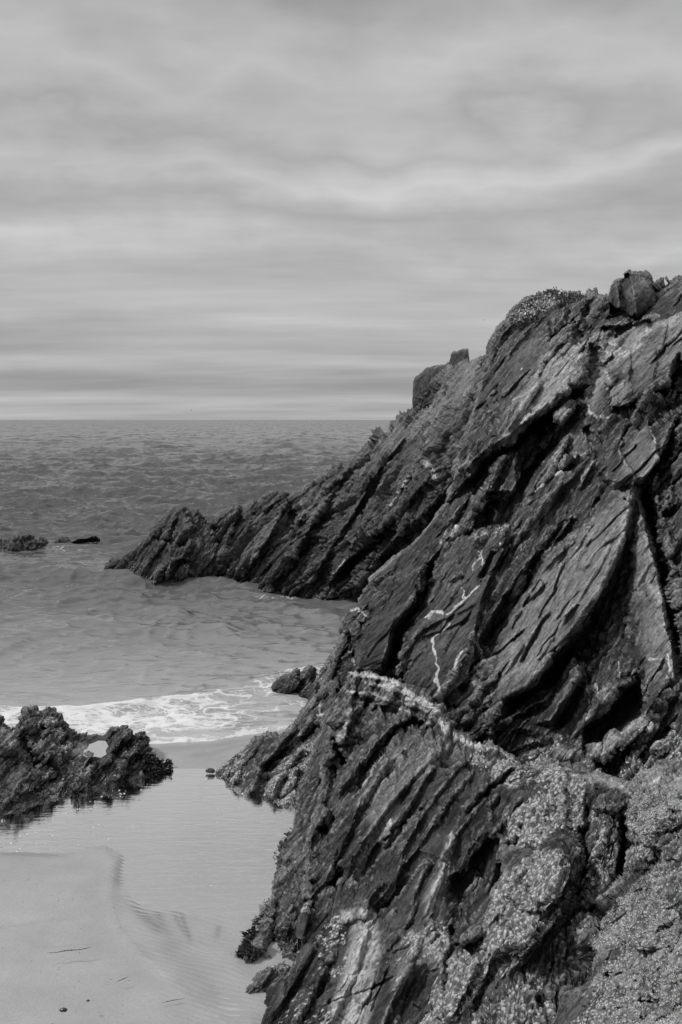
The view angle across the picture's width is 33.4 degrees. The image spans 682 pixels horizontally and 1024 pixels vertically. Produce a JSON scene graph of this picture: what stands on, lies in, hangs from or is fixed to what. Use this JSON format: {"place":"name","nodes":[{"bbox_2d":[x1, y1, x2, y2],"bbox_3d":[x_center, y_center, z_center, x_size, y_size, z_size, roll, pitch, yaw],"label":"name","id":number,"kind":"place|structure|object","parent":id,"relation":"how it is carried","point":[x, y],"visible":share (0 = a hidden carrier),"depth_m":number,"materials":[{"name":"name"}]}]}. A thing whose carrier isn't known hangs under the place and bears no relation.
{"place":"outdoors","nodes":[
{"label":"outdoors","id":0,"kind":"place"},
{"bbox_2d":[0,729,293,1023],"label":"sand","id":1,"kind":"structure","parent":0,"point":[84,883],"depth_m":8.58,"materials":[{"name":"grey sand"}]},
{"bbox_2d":[59,1007,66,1011],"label":"pebble","id":2,"kind":"object","parent":1,"relation":"on","point":[63,1009],"visible":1,"depth_m":7.47,"materials":[{"name":"grey stone"}]},
{"bbox_2d":[50,947,90,952],"bbox_3d":[-2.002,3.233,8.390,0.325,0.006,0.023,-1,5,-16],"label":"weed strand","id":3,"kind":"object","parent":1,"relation":"on","point":[68,950],"visible":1,"depth_m":8.39},
{"bbox_2d":[0,704,164,816],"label":"outcrop","id":4,"kind":"object","parent":1,"relation":"on","point":[42,757],"visible":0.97,"depth_m":12.60,"materials":[{"name":"stone"}]},
{"bbox_2d":[83,741,107,757],"bbox_3d":[-2.786,2.696,12.939,0.263,0.001,0.705,-1,5,-8],"label":"rock pool","id":5,"kind":"object","parent":4,"relation":"on","point":[97,748],"visible":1,"depth_m":12.96,"materials":[{"name":"liquid"}]},
{"bbox_2d":[142,751,173,776],"bbox_3d":[-2.090,2.941,13.205,0.370,0.417,0.934,0,5,0],"label":"seaweed","id":6,"kind":"object","parent":4,"relation":"on","point":[155,761],"visible":0.99,"depth_m":12.95,"materials":[{"name":"black plant"}]},
{"bbox_2d":[0,769,296,1015],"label":"tide pool","id":7,"kind":"structure","parent":1,"relation":"on","point":[174,851],"depth_m":10.99,"materials":[{"name":"liquid"}]},
{"bbox_2d":[10,789,215,885],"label":"froth bubbles","id":8,"kind":"object","parent":7,"relation":"on","point":[92,827],"visible":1,"depth_m":11.19},
{"bbox_2d":[206,768,214,772],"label":"pebble","id":9,"kind":"object","parent":7,"relation":"on","point":[210,770],"visible":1,"depth_m":12.89,"materials":[{"name":"grey stone"}]},
{"bbox_2d":[231,912,263,963],"bbox_3d":[-0.726,3.532,9.218,0.273,0.830,1.676,0,5,0],"label":"seaweed","id":10,"kind":"object","parent":1,"relation":"on","point":[245,949],"visible":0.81,"depth_m":8.58,"materials":[{"name":"plant"}]},
{"bbox_2d":[245,960,290,993],"bbox_3d":[-0.509,3.668,8.303,0.436,0.864,0.725,0,5,0],"label":"stone","id":11,"kind":"object","parent":1,"relation":"on","point":[266,978],"visible":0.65,"depth_m":8.08,"materials":[{"name":"stone"}]},
{"bbox_2d":[215,676,339,808],"bbox_3d":[-0.766,2.880,13.511,1.597,1.619,3.790,0,5,0],"label":"wedge rock","id":12,"kind":"object","parent":1,"relation":"on","point":[271,766],"visible":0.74,"depth_m":12.83,"materials":[{"name":"stone"}]},
{"bbox_2d":[265,829,289,911],"bbox_3d":[-0.595,3.393,10.455,0.262,0.820,2.932,0,5,0],"label":"seaweed","id":13,"kind":"object","parent":1,"relation":"on","point":[285,839],"visible":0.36,"depth_m":10.60,"materials":[{"name":"plant"}]},
{"bbox_2d":[282,951,296,960],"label":"stone","id":14,"kind":"object","parent":1,"relation":"on","point":[291,955],"visible":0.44,"depth_m":8.49,"materials":[{"name":"stone"}]},
{"bbox_2d":[243,707,343,962],"bbox_3d":[-0.360,3.042,10.792,0.765,1.715,4.898,1,5,6],"label":"rock pillar","id":15,"kind":"object","parent":1,"relation":"on","point":[293,886],"visible":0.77,"depth_m":9.46,"materials":[{"name":"stone"}]},
{"bbox_2d":[296,902,311,938],"bbox_3d":[-0.283,3.097,8.533,0.120,0.300,0.684,0,5,0],"label":"chockstone","id":16,"kind":"object","parent":15,"relation":"on","point":[303,919],"visible":0.98,"depth_m":8.38,"materials":[{"name":"stone"}]},
{"bbox_2d":[271,665,317,693],"bbox_3d":[-0.696,2.820,17.233,0.795,1.101,1.455,0,5,0],"label":"surf rock","id":17,"kind":"object","parent":1,"relation":"on","point":[295,680],"visible":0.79,"depth_m":16.74,"materials":[{"name":"stone"}]},
{"bbox_2d":[297,645,336,699],"bbox_3d":[-0.211,2.638,15.660,0.644,1.738,3.856,-1,5,-6],"label":"ledge rock","id":18,"kind":"object","parent":1,"relation":"on","point":[309,691],"visible":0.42,"depth_m":15.75,"materials":[{"name":"stone"}]},
{"bbox_2d":[261,670,632,1023],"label":"foreground rock","id":19,"kind":"object","parent":1,"relation":"on","point":[455,876],"visible":0.87,"depth_m":7.86,"materials":[{"name":"stone"}]},
{"bbox_2d":[552,758,681,1023],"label":"barnacled rock","id":20,"kind":"object","parent":1,"relation":"on","point":[623,939],"visible":0.98,"depth_m":5.98,"materials":[{"name":"grey stone"}]},
{"bbox_2d":[0,420,391,743],"bbox_3d":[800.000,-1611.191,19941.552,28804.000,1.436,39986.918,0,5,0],"label":"sea","id":21,"kind":"structure","parent":0,"point":[89,644],"depth_m":26.08,"materials":[{"name":"liquid"}]},
{"bbox_2d":[0,533,48,550],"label":"skerry","id":22,"kind":"structure","parent":21,"relation":"in","point":[25,542],"depth_m":35.57,"materials":[{"name":"grey stone"}]},
{"bbox_2d":[54,536,70,542],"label":"skerry","id":23,"kind":"structure","parent":21,"relation":"in","point":[63,539],"depth_m":36.83,"materials":[{"name":"grey stone"}]},
{"bbox_2d":[72,536,99,542],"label":"skerry","id":24,"kind":"structure","parent":21,"relation":"in","point":[92,538],"depth_m":37.39,"materials":[{"name":"black stone"}]},
{"bbox_2d":[104,505,221,584],"bbox_3d":[-4.718,1.039,30.543,3.264,2.556,6.240,-1,5,-12],"label":"sea stack","id":25,"kind":"object","parent":21,"relation":"in","point":[177,543],"visible":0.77,"depth_m":28.41,"materials":[{"name":"grey stone"}]},
{"bbox_2d":[0,0,681,419],"label":"sky","id":26,"kind":"structure","parent":0,"point":[210,209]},
{"bbox_2d":[207,354,486,600],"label":"headland","id":27,"kind":"structure","parent":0,"point":[337,530],"depth_m":25.03,"materials":[{"name":"grey stone"}]},
{"bbox_2d":[412,348,469,410],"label":"rock tower","id":28,"kind":"structure","parent":27,"relation":"on","point":[423,378],"depth_m":23.86,"materials":[{"name":"grey stone"}]},
{"bbox_2d":[318,275,681,780],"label":"cliff","id":29,"kind":"structure","parent":0,"point":[520,598],"depth_m":12.65,"materials":[{"name":"stone"}]},
{"bbox_2d":[509,287,586,328],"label":"cliff turf","id":30,"kind":"structure","parent":29,"relation":"on","point":[570,298],"depth_m":17.76,"materials":[{"name":"plant"}]},
{"bbox_2d":[509,292,560,324],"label":"thrift flowers","id":31,"kind":"object","parent":30,"relation":"on","point":[550,302],"visible":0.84,"depth_m":17.70,"materials":[{"name":"plant"}]},
{"bbox_2d":[608,278,634,315],"bbox_3d":[4.001,-2.940,16.415,0.354,0.880,1.340,1,5,8],"label":"boulder","id":32,"kind":"object","parent":29,"relation":"on","point":[615,299],"visible":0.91,"depth_m":16.04,"materials":[{"name":"stone"}]},
{"bbox_2d":[610,378,632,410],"bbox_3d":[3.472,-1.279,13.947,0.365,0.765,1.377,1,5,13],"label":"boulder","id":33,"kind":"object","parent":29,"relation":"on","point":[621,393],"visible":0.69,"depth_m":13.47,"materials":[{"name":"stone"}]},
{"bbox_2d":[621,269,655,320],"bbox_3d":[4.392,-2.890,16.525,0.681,1.278,1.867,1,5,15],"label":"boulder","id":34,"kind":"object","parent":29,"relation":"on","point":[638,291],"visible":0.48,"depth_m":15.98,"materials":[{"name":"stone"}]},
{"bbox_2d":[651,313,659,322],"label":"boulder","id":35,"kind":"object","parent":29,"relation":"on","point":[654,316],"visible":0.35,"depth_m":15.31,"materials":[{"name":"stone"}]},
{"bbox_2d":[661,290,678,319],"bbox_3d":[4.580,-2.683,15.771,0.312,0.870,1.663,1,5,16],"label":"boulder","id":36,"kind":"object","parent":29,"relation":"on","point":[670,312],"visible":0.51,"depth_m":15.28,"materials":[{"name":"stone"}]}
]}

